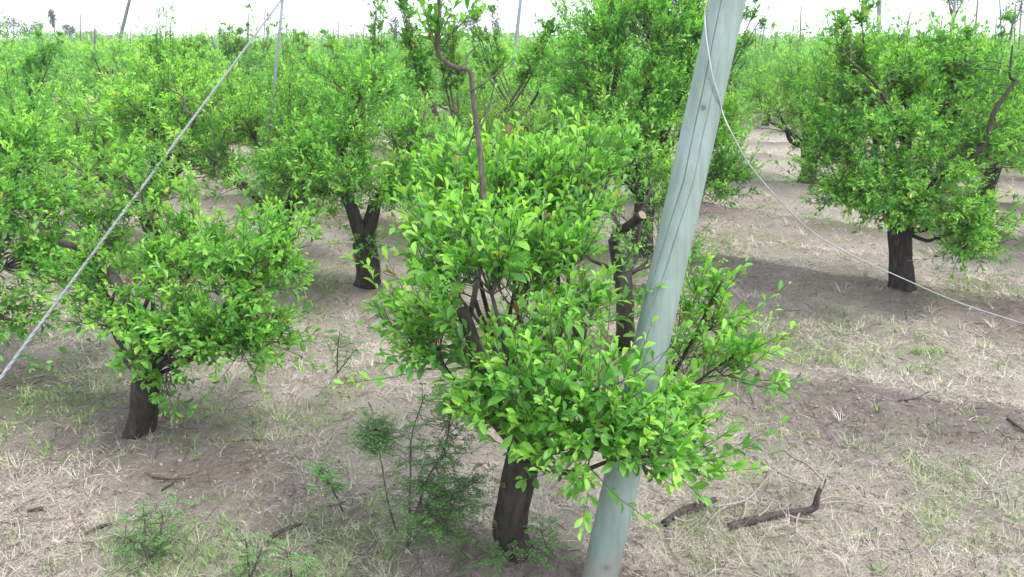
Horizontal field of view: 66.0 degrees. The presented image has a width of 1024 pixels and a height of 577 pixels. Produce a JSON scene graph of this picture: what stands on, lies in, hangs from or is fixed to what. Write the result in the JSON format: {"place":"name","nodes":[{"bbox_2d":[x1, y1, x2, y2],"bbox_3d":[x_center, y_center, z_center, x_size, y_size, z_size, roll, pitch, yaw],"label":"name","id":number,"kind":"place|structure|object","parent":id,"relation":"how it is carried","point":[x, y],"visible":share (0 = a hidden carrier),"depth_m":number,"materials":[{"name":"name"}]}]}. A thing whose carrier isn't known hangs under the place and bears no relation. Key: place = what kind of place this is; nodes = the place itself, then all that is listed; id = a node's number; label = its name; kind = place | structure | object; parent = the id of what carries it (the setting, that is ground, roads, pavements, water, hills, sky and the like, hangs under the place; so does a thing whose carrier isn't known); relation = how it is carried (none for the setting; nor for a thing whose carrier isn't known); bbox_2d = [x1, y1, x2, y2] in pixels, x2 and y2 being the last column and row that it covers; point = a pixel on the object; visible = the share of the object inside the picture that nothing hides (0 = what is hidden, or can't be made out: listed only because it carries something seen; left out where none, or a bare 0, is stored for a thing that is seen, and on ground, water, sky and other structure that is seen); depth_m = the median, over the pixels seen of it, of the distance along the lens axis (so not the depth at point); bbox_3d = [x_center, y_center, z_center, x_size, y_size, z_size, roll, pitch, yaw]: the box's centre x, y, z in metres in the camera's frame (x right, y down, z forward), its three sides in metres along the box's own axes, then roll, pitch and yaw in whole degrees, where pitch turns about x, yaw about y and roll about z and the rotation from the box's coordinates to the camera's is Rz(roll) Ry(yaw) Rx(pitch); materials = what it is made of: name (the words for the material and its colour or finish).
{"place":"outdoors","nodes":[
{"label":"outdoors","id":0,"kind":"place"},
{"bbox_2d":[0,38,1023,576],"bbox_3d":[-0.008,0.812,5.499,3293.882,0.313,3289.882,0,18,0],"label":"ground","id":1,"kind":"structure","parent":0,"point":[954,314],"depth_m":5.24,"materials":[{"name":"soil"}]},
{"bbox_2d":[0,16,19,37],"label":"distant tree","id":2,"kind":"object","parent":1,"relation":"on","point":[10,24],"visible":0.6,"depth_m":85.56,"materials":[{"name":"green plant"}]},
{"bbox_2d":[7,15,31,42],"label":"distant tree","id":3,"kind":"object","parent":1,"relation":"on","point":[23,29],"visible":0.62,"depth_m":89.94,"materials":[{"name":"grey plant"}]},
{"bbox_2d":[1,24,68,86],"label":"fruit tree","id":4,"kind":"object","parent":1,"relation":"on","point":[28,35],"visible":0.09,"depth_m":32.98,"materials":[{"name":"green plant"}]},
{"bbox_2d":[0,38,71,106],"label":"fruit tree","id":5,"kind":"object","parent":1,"relation":"on","point":[12,70],"visible":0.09,"depth_m":19.28,"materials":[{"name":"green plant"}]},
{"bbox_2d":[28,20,45,37],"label":"distant tree","id":6,"kind":"object","parent":1,"relation":"on","point":[40,25],"visible":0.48,"depth_m":90.10,"materials":[{"name":"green plant"}]},
{"bbox_2d":[0,23,88,108],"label":"fruit tree","id":7,"kind":"object","parent":1,"relation":"on","point":[56,70],"visible":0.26,"depth_m":23.83,"materials":[{"name":"green plant"}]},
{"bbox_2d":[47,9,56,37],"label":"distant tree","id":8,"kind":"object","parent":1,"relation":"on","point":[51,15],"visible":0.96,"depth_m":75.61,"materials":[{"name":"grey plant"}]},
{"bbox_2d":[0,5,105,178],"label":"fruit tree","id":9,"kind":"object","parent":1,"relation":"on","point":[28,61],"visible":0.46,"depth_m":13.74,"materials":[{"name":"green plant"}]},
{"bbox_2d":[1,18,109,108],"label":"fruit tree","id":10,"kind":"object","parent":1,"relation":"on","point":[63,55],"visible":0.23,"depth_m":27.77,"materials":[{"name":"green plant"}]},
{"bbox_2d":[0,48,118,229],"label":"fruit tree","id":11,"kind":"object","parent":1,"relation":"on","point":[28,104],"visible":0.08,"depth_m":10.00,"materials":[{"name":"green plant"}]},
{"bbox_2d":[61,23,76,44],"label":"distant tree","id":12,"kind":"object","parent":1,"relation":"on","point":[69,30],"visible":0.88,"depth_m":90.20,"materials":[{"name":"grey plant"}]},
{"bbox_2d":[0,87,139,372],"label":"fruit tree","id":13,"kind":"object","parent":1,"relation":"on","point":[26,255],"visible":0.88,"depth_m":5.61,"materials":[{"name":"green plant"}]},
{"bbox_2d":[84,523,111,535],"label":"fallen branch","id":14,"kind":"object","parent":1,"relation":"on","point":[100,527],"visible":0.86,"depth_m":4.21,"materials":[{"name":"brown wood"}]},
{"bbox_2d":[64,34,142,109],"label":"fruit tree","id":15,"kind":"object","parent":1,"relation":"on","point":[95,53],"visible":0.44,"depth_m":25.87,"materials":[{"name":"green plant"}]},
{"bbox_2d":[77,21,137,82],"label":"fruit tree","id":16,"kind":"object","parent":1,"relation":"on","point":[122,51],"visible":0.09,"depth_m":30.69,"materials":[{"name":"green plant"}]},
{"bbox_2d":[87,27,135,55],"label":"fruit tree","id":17,"kind":"object","parent":1,"relation":"on","point":[101,38],"visible":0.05,"depth_m":42.79,"materials":[{"name":"green plant"}]},
{"bbox_2d":[117,0,130,53],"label":"wooden post","id":18,"kind":"object","parent":1,"relation":"on","point":[126,13],"visible":0.36,"depth_m":39.70,"materials":[{"name":"grey wood"}]},
{"bbox_2d":[56,0,217,122],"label":"fruit tree","id":19,"kind":"object","parent":1,"relation":"on","point":[102,64],"visible":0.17,"depth_m":16.16,"materials":[{"name":"green plant"}]},
{"bbox_2d":[0,5,282,267],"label":"fruit tree","id":20,"kind":"object","parent":1,"relation":"on","point":[125,100],"visible":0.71,"depth_m":8.31,"materials":[{"name":"green plant"}]},
{"bbox_2d":[95,15,196,81],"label":"fruit tree","id":21,"kind":"object","parent":1,"relation":"on","point":[142,39],"visible":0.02,"depth_m":24.88,"materials":[{"name":"green plant"}]},
{"bbox_2d":[101,490,204,575],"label":"weed","id":22,"kind":"object","parent":1,"relation":"on","point":[161,538],"visible":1,"depth_m":3.95,"materials":[{"name":"green plant"}]},
{"bbox_2d":[65,22,242,192],"bbox_3d":[-5.895,-2.848,12.790,2.769,2.724,2.756,6,15,25],"label":"fruit tree","id":23,"kind":"object","parent":1,"relation":"on","point":[176,50],"visible":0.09,"depth_m":12.38,"materials":[{"name":"green plant"}]},
{"bbox_2d":[151,476,190,479],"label":"fallen branch","id":24,"kind":"object","parent":1,"relation":"on","point":[158,477],"visible":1,"depth_m":4.64,"materials":[{"name":"brown wood"}]},
{"bbox_2d":[3,117,341,439],"bbox_3d":[-2.220,-0.090,5.259,1.770,1.942,2.850,-11,21,-30],"label":"fruit tree","id":25,"kind":"object","parent":1,"relation":"on","point":[150,337],"visible":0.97,"depth_m":4.83,"materials":[{"name":"green plant"}]},
{"bbox_2d":[177,28,208,57],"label":"fruit tree","id":26,"kind":"object","parent":1,"relation":"on","point":[186,37],"visible":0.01,"depth_m":32.42,"materials":[{"name":"green plant"}]},
{"bbox_2d":[175,37,273,98],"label":"fruit tree","id":27,"kind":"object","parent":1,"relation":"on","point":[217,53],"visible":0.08,"depth_m":23.44,"materials":[{"name":"green plant"}]},
{"bbox_2d":[207,23,258,68],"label":"fruit tree","id":28,"kind":"object","parent":1,"relation":"on","point":[231,41],"visible":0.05,"depth_m":30.94,"materials":[{"name":"green plant"}]},
{"bbox_2d":[189,3,278,135],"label":"fruit tree","id":29,"kind":"object","parent":1,"relation":"on","point":[236,47],"visible":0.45,"depth_m":19.37,"materials":[{"name":"green plant"}]},
{"bbox_2d":[224,527,282,576],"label":"weed","id":30,"kind":"object","parent":1,"relation":"on","point":[248,560],"visible":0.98,"depth_m":3.77,"materials":[{"name":"green plant"}]},
{"bbox_2d":[223,45,300,74],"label":"fruit tree","id":31,"kind":"object","parent":1,"relation":"on","point":[272,55],"visible":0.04,"depth_m":26.61,"materials":[{"name":"green plant"}]},
{"bbox_2d":[120,35,407,271],"bbox_3d":[-2.555,-1.333,8.299,2.982,2.613,3.324,-3,17,-17],"label":"fruit tree","id":32,"kind":"object","parent":1,"relation":"on","point":[210,163],"visible":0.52,"depth_m":8.10,"materials":[{"name":"green plant"}]},
{"bbox_2d":[206,12,329,163],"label":"fruit tree","id":33,"kind":"object","parent":1,"relation":"on","point":[285,55],"visible":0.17,"depth_m":15.39,"materials":[{"name":"green plant"}]},
{"bbox_2d":[257,0,283,245],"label":"wooden post","id":34,"kind":"object","parent":1,"relation":"on","point":[277,47],"visible":0.41,"depth_m":8.55,"materials":[{"name":"grey wood"}]},
{"bbox_2d":[0,0,281,381],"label":"guy cable","id":35,"kind":"object","parent":34,"relation":"attached to","point":[38,327],"visible":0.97,"depth_m":5.22,"materials":[{"name":"metal"}]},
{"bbox_2d":[241,535,324,576],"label":"weed","id":36,"kind":"object","parent":1,"relation":"on","point":[304,567],"visible":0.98,"depth_m":3.65,"materials":[{"name":"green plant"}]},
{"bbox_2d":[267,522,303,541],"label":"fallen branch","id":37,"kind":"object","parent":1,"relation":"on","point":[276,533],"visible":0.93,"depth_m":4.15,"materials":[{"name":"brown wood"}]},
{"bbox_2d":[206,33,387,204],"bbox_3d":[-3.212,-2.485,11.902,2.856,2.615,2.645,8,19,23],"label":"fruit tree","id":38,"kind":"object","parent":1,"relation":"on","point":[256,75],"visible":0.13,"depth_m":11.57,"materials":[{"name":"green plant"}]},
{"bbox_2d":[275,28,321,68],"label":"fruit tree","id":39,"kind":"object","parent":1,"relation":"on","point":[289,42],"visible":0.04,"depth_m":36.62,"materials":[{"name":"green plant"}]},
{"bbox_2d":[290,26,353,116],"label":"fruit tree","id":40,"kind":"object","parent":1,"relation":"on","point":[305,46],"visible":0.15,"depth_m":18.29,"materials":[{"name":"green plant"}]},
{"bbox_2d":[299,454,354,511],"bbox_3d":[-0.946,1.066,4.050,0.273,0.454,0.316,-12,21,-33],"label":"weed","id":41,"kind":"object","parent":1,"relation":"on","point":[327,477],"visible":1,"depth_m":3.97,"materials":[{"name":"green plant"}]},
{"bbox_2d":[312,25,365,63],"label":"fruit tree","id":42,"kind":"object","parent":1,"relation":"on","point":[355,40],"visible":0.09,"depth_m":35.28,"materials":[{"name":"green plant"}]},
{"bbox_2d":[315,323,372,372],"bbox_3d":[-1.270,0.503,5.609,0.299,0.682,1.036,-9,20,-26],"label":"weed","id":43,"kind":"object","parent":1,"relation":"on","point":[336,342],"visible":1,"depth_m":5.24,"materials":[{"name":"green plant"}]},
{"bbox_2d":[299,41,391,79],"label":"fruit tree","id":44,"kind":"object","parent":1,"relation":"on","point":[354,52],"visible":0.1,"depth_m":24.75,"materials":[{"name":"green plant"}]},
{"bbox_2d":[224,26,474,289],"bbox_3d":[-1.487,-1.123,7.399,2.354,2.567,1.653,-6,19,-19],"label":"fruit tree","id":45,"kind":"object","parent":1,"relation":"on","point":[333,133],"visible":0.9,"depth_m":7.10,"materials":[{"name":"green plant"}]},
{"bbox_2d":[290,0,419,175],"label":"fruit tree","id":46,"kind":"object","parent":1,"relation":"on","point":[374,28],"visible":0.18,"depth_m":13.83,"materials":[{"name":"green plant"}]},
{"bbox_2d":[343,402,408,531],"bbox_3d":[-0.581,0.903,3.664,0.301,0.861,0.358,13,22,36],"label":"young plant","id":47,"kind":"object","parent":1,"relation":"on","point":[376,434],"visible":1,"depth_m":3.52,"materials":[{"name":"green plant"}]},
{"bbox_2d":[366,25,415,72],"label":"fruit tree","id":48,"kind":"object","parent":1,"relation":"on","point":[389,51],"visible":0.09,"depth_m":30.72,"materials":[{"name":"green plant"}]},
{"bbox_2d":[388,10,401,47],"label":"distant tree","id":49,"kind":"object","parent":1,"relation":"on","point":[395,31],"visible":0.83,"depth_m":52.14,"materials":[{"name":"grey plant"}]},
{"bbox_2d":[379,19,445,100],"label":"fruit tree","id":50,"kind":"object","parent":1,"relation":"on","point":[434,74],"visible":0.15,"depth_m":23.55,"materials":[{"name":"green plant"}]},
{"bbox_2d":[376,39,449,150],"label":"fruit tree","id":51,"kind":"object","parent":1,"relation":"on","point":[410,95],"visible":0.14,"depth_m":17.18,"materials":[{"name":"green plant"}]},
{"bbox_2d":[369,377,495,545],"bbox_3d":[-0.376,0.886,3.572,0.606,0.967,0.601,0,18,0],"label":"young plant","id":52,"kind":"object","parent":1,"relation":"on","point":[443,454],"visible":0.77,"depth_m":3.51,"materials":[{"name":"green plant"}]},
{"bbox_2d":[372,458,506,566],"bbox_3d":[-0.329,1.031,3.626,0.623,0.548,0.614,-14,22,-37],"label":"shrub","id":53,"kind":"object","parent":1,"relation":"on","point":[454,513],"visible":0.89,"depth_m":3.51,"materials":[{"name":"green plant"}]},
{"bbox_2d":[413,40,502,128],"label":"fruit tree","id":54,"kind":"object","parent":1,"relation":"on","point":[454,96],"visible":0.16,"depth_m":19.54,"materials":[{"name":"green plant"}]},
{"bbox_2d":[368,0,560,239],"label":"fruit tree","id":55,"kind":"object","parent":1,"relation":"on","point":[418,56],"visible":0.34,"depth_m":9.17,"materials":[{"name":"green plant"}]},
{"bbox_2d":[465,13,481,42],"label":"distant tree","id":56,"kind":"object","parent":1,"relation":"on","point":[470,24],"visible":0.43,"depth_m":66.31,"materials":[{"name":"grey plant"}]},
{"bbox_2d":[434,38,518,93],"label":"fruit tree","id":57,"kind":"object","parent":1,"relation":"on","point":[479,50],"visible":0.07,"depth_m":25.45,"materials":[{"name":"green plant"}]},
{"bbox_2d":[437,28,519,118],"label":"fruit tree","id":58,"kind":"object","parent":1,"relation":"on","point":[464,47],"visible":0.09,"depth_m":22.42,"materials":[{"name":"green plant"}]},
{"bbox_2d":[457,537,508,576],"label":"shrub","id":59,"kind":"object","parent":1,"relation":"on","point":[494,560],"visible":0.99,"depth_m":3.52,"materials":[{"name":"green plant"}]},
{"bbox_2d":[491,11,501,32],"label":"distant tree","id":60,"kind":"object","parent":1,"relation":"on","point":[496,22],"visible":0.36,"depth_m":68.12,"materials":[{"name":"grey plant"}]},
{"bbox_2d":[480,25,525,79],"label":"fruit tree","id":61,"kind":"object","parent":1,"relation":"on","point":[503,39],"visible":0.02,"depth_m":34.50,"materials":[{"name":"green plant"}]},
{"bbox_2d":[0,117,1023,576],"bbox_3d":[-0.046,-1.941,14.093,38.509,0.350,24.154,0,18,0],"label":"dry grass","id":62,"kind":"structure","parent":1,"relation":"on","point":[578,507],"depth_m":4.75,"materials":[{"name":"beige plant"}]},
{"bbox_2d":[0,146,1023,576],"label":"green grass","id":63,"kind":"structure","parent":1,"relation":"on","point":[800,356],"depth_m":4.94,"materials":[{"name":"green plant"}]},
{"bbox_2d":[0,140,1023,576],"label":"twig litter","id":64,"kind":"object","parent":1,"relation":"on","point":[864,540],"visible":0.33,"depth_m":4.74,"materials":[{"name":"brown plant"}]},
{"bbox_2d":[0,28,1023,49],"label":"orchard","id":65,"kind":"object","parent":1,"relation":"on","point":[134,36],"visible":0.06,"depth_m":74.79,"materials":[{"name":"green plant"}]},
{"bbox_2d":[0,177,1023,576],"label":"soil clods","id":66,"kind":"object","parent":1,"relation":"on","point":[406,551],"visible":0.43,"depth_m":4.80,"materials":[{"name":"brown soil"}]},
{"bbox_2d":[506,0,521,120],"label":"wooden post","id":67,"kind":"object","parent":1,"relation":"on","point":[518,21],"visible":0.31,"depth_m":23.69,"materials":[{"name":"grey wood"}]},
{"bbox_2d":[452,35,579,135],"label":"fruit tree","id":68,"kind":"object","parent":1,"relation":"on","point":[531,87],"visible":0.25,"depth_m":15.44,"materials":[{"name":"green plant"}]},
{"bbox_2d":[495,37,538,67],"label":"fruit tree","id":69,"kind":"object","parent":1,"relation":"on","point":[510,45],"visible":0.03,"depth_m":31.69,"materials":[{"name":"green plant"}]},
{"bbox_2d":[453,0,598,162],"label":"fruit tree","id":70,"kind":"object","parent":1,"relation":"on","point":[502,59],"visible":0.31,"depth_m":11.49,"materials":[{"name":"green plant"}]},
{"bbox_2d":[506,511,577,570],"bbox_3d":[0.104,1.172,3.603,0.306,0.352,0.369,-6,19,-18],"label":"shrub","id":71,"kind":"object","parent":1,"relation":"on","point":[546,550],"visible":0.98,"depth_m":3.52,"materials":[{"name":"green plant"}]},
{"bbox_2d":[509,42,599,136],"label":"fruit tree","id":72,"kind":"object","parent":1,"relation":"on","point":[545,97],"visible":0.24,"depth_m":18.45,"materials":[{"name":"green plant"}]},
{"bbox_2d":[319,0,811,563],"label":"fruit tree","id":73,"kind":"object","parent":1,"relation":"on","point":[471,198],"visible":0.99,"depth_m":3.26,"materials":[{"name":"green plant"}]},
{"bbox_2d":[600,40,668,93],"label":"fruit tree","id":74,"kind":"object","parent":1,"relation":"on","point":[635,58],"visible":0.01,"depth_m":23.34,"materials":[{"name":"green plant"}]},
{"bbox_2d":[545,73,729,350],"bbox_3d":[0.934,-0.449,5.866,1.462,2.212,1.374,-6,19,-19],"label":"pruned tree","id":75,"kind":"object","parent":1,"relation":"on","point":[617,253],"visible":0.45,"depth_m":5.83,"materials":[{"name":"green plant"}]},
{"bbox_2d":[594,55,688,169],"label":"fruit tree","id":76,"kind":"object","parent":1,"relation":"on","point":[611,80],"visible":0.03,"depth_m":14.18,"materials":[{"name":"green plant"}]},
{"bbox_2d":[521,0,778,259],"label":"tall fruit tree","id":77,"kind":"object","parent":1,"relation":"on","point":[662,23],"visible":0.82,"depth_m":8.18,"materials":[{"name":"green plant"}]},
{"bbox_2d":[582,0,745,576],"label":"leaning pole","id":78,"kind":"object","parent":1,"relation":"on","point":[668,267],"visible":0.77,"depth_m":3.32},
{"bbox_2d":[704,0,1023,323],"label":"slack wire","id":79,"kind":"object","parent":78,"relation":"attached to","point":[779,199],"visible":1,"depth_m":3.39,"materials":[{"name":"grey metal"}]},
{"bbox_2d":[590,34,754,205],"bbox_3d":[2.225,-2.500,11.672,2.794,2.701,2.586,0,18,7],"label":"fruit tree","id":80,"kind":"object","parent":1,"relation":"on","point":[677,126],"visible":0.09,"depth_m":11.48,"materials":[{"name":"green plant"}]},
{"bbox_2d":[661,459,788,528],"bbox_3d":[1.243,1.161,4.415,0.930,0.182,0.244,-10,20,-28],"label":"fallen branch","id":81,"kind":"object","parent":1,"relation":"on","point":[680,511],"visible":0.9,"depth_m":4.37,"materials":[{"name":"brown wood"}]},
{"bbox_2d":[726,35,789,119],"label":"fruit tree","id":82,"kind":"object","parent":1,"relation":"on","point":[746,59],"visible":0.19,"depth_m":24.51,"materials":[{"name":"green plant"}]},
{"bbox_2d":[734,27,787,98],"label":"fruit tree","id":83,"kind":"object","parent":1,"relation":"on","point":[772,48],"visible":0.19,"depth_m":29.48,"materials":[{"name":"green plant"}]},
{"bbox_2d":[750,31,772,68],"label":"fruit tree","id":84,"kind":"object","parent":1,"relation":"on","point":[752,58],"visible":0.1,"depth_m":40.55,"materials":[{"name":"green plant"}]},
{"bbox_2d":[726,45,806,125],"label":"fruit tree","id":85,"kind":"object","parent":1,"relation":"on","point":[749,75],"visible":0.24,"depth_m":23.28,"materials":[{"name":"green plant"}]},
{"bbox_2d":[752,37,782,60],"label":"fruit tree","id":86,"kind":"object","parent":1,"relation":"on","point":[766,50],"visible":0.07,"depth_m":37.46,"materials":[{"name":"green plant"}]},
{"bbox_2d":[752,28,819,111],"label":"fruit tree","id":87,"kind":"object","parent":1,"relation":"on","point":[789,53],"visible":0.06,"depth_m":26.64,"materials":[{"name":"green plant"}]},
{"bbox_2d":[727,448,879,537],"bbox_3d":[1.538,1.101,4.464,0.847,0.296,0.580,-5,18,-16],"label":"fallen branch","id":88,"kind":"object","parent":1,"relation":"on","point":[761,517],"visible":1,"depth_m":4.35,"materials":[{"name":"brown wood"}]},
{"bbox_2d":[785,26,825,54],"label":"fruit tree","id":89,"kind":"object","parent":1,"relation":"on","point":[795,42],"visible":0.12,"depth_m":42.06,"materials":[{"name":"green plant"}]},
{"bbox_2d":[728,19,902,183],"bbox_3d":[5.089,-3.127,13.384,3.010,2.752,2.841,5,18,15],"label":"fruit tree","id":90,"kind":"object","parent":1,"relation":"on","point":[772,100],"visible":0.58,"depth_m":13.12,"materials":[{"name":"green plant"}]},
{"bbox_2d":[796,22,835,60],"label":"fruit tree","id":91,"kind":"object","parent":1,"relation":"on","point":[816,49],"visible":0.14,"depth_m":36.31,"materials":[{"name":"green plant"}]},
{"bbox_2d":[761,10,883,112],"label":"fruit tree","id":92,"kind":"object","parent":1,"relation":"on","point":[795,51],"visible":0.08,"depth_m":21.18,"materials":[{"name":"green plant"}]},
{"bbox_2d":[872,0,881,164],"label":"wooden post","id":93,"kind":"object","parent":1,"relation":"on","point":[879,10],"visible":0.12,"depth_m":13.21,"materials":[{"name":"grey wood"}]},
{"bbox_2d":[762,0,1023,293],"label":"fruit tree","id":94,"kind":"object","parent":1,"relation":"on","point":[873,86],"visible":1,"depth_m":7.13,"materials":[{"name":"green plant"}]},
{"bbox_2d":[910,10,986,96],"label":"fruit tree","id":95,"kind":"object","parent":1,"relation":"on","point":[935,16],"visible":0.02,"depth_m":21.71,"materials":[{"name":"green plant"}]},
{"bbox_2d":[939,0,968,30],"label":"distant tree","id":96,"kind":"object","parent":1,"relation":"on","point":[949,2],"visible":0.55,"depth_m":56.46,"materials":[{"name":"grey plant"}]},
{"bbox_2d":[899,27,1023,199],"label":"fruit tree","id":97,"kind":"object","parent":1,"relation":"on","point":[993,182],"visible":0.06,"depth_m":12.07,"materials":[{"name":"green plant"}]},
{"bbox_2d":[901,0,1023,172],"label":"fruit tree","id":98,"kind":"object","parent":1,"relation":"on","point":[1008,16],"visible":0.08,"depth_m":14.34,"materials":[{"name":"green plant"}]},
{"bbox_2d":[973,22,1010,118],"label":"fruit tree","id":99,"kind":"object","parent":1,"relation":"on","point":[1009,44],"depth_m":18.90,"materials":[{"name":"green plant"}]},
{"bbox_2d":[998,0,1023,45],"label":"distant tree","id":100,"kind":"object","parent":1,"relation":"on","point":[1012,3],"visible":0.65,"depth_m":47.32,"materials":[{"name":"grey plant"}]},
{"bbox_2d":[1018,0,1021,52],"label":"stake","id":101,"kind":"object","parent":1,"relation":"on","point":[1020,25],"visible":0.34,"depth_m":28.45,"materials":[{"name":"grey wood"}]},
{"bbox_2d":[0,0,1023,37],"label":"sky","id":102,"kind":"structure","parent":0,"point":[102,15],"materials":[{"name":"white"}]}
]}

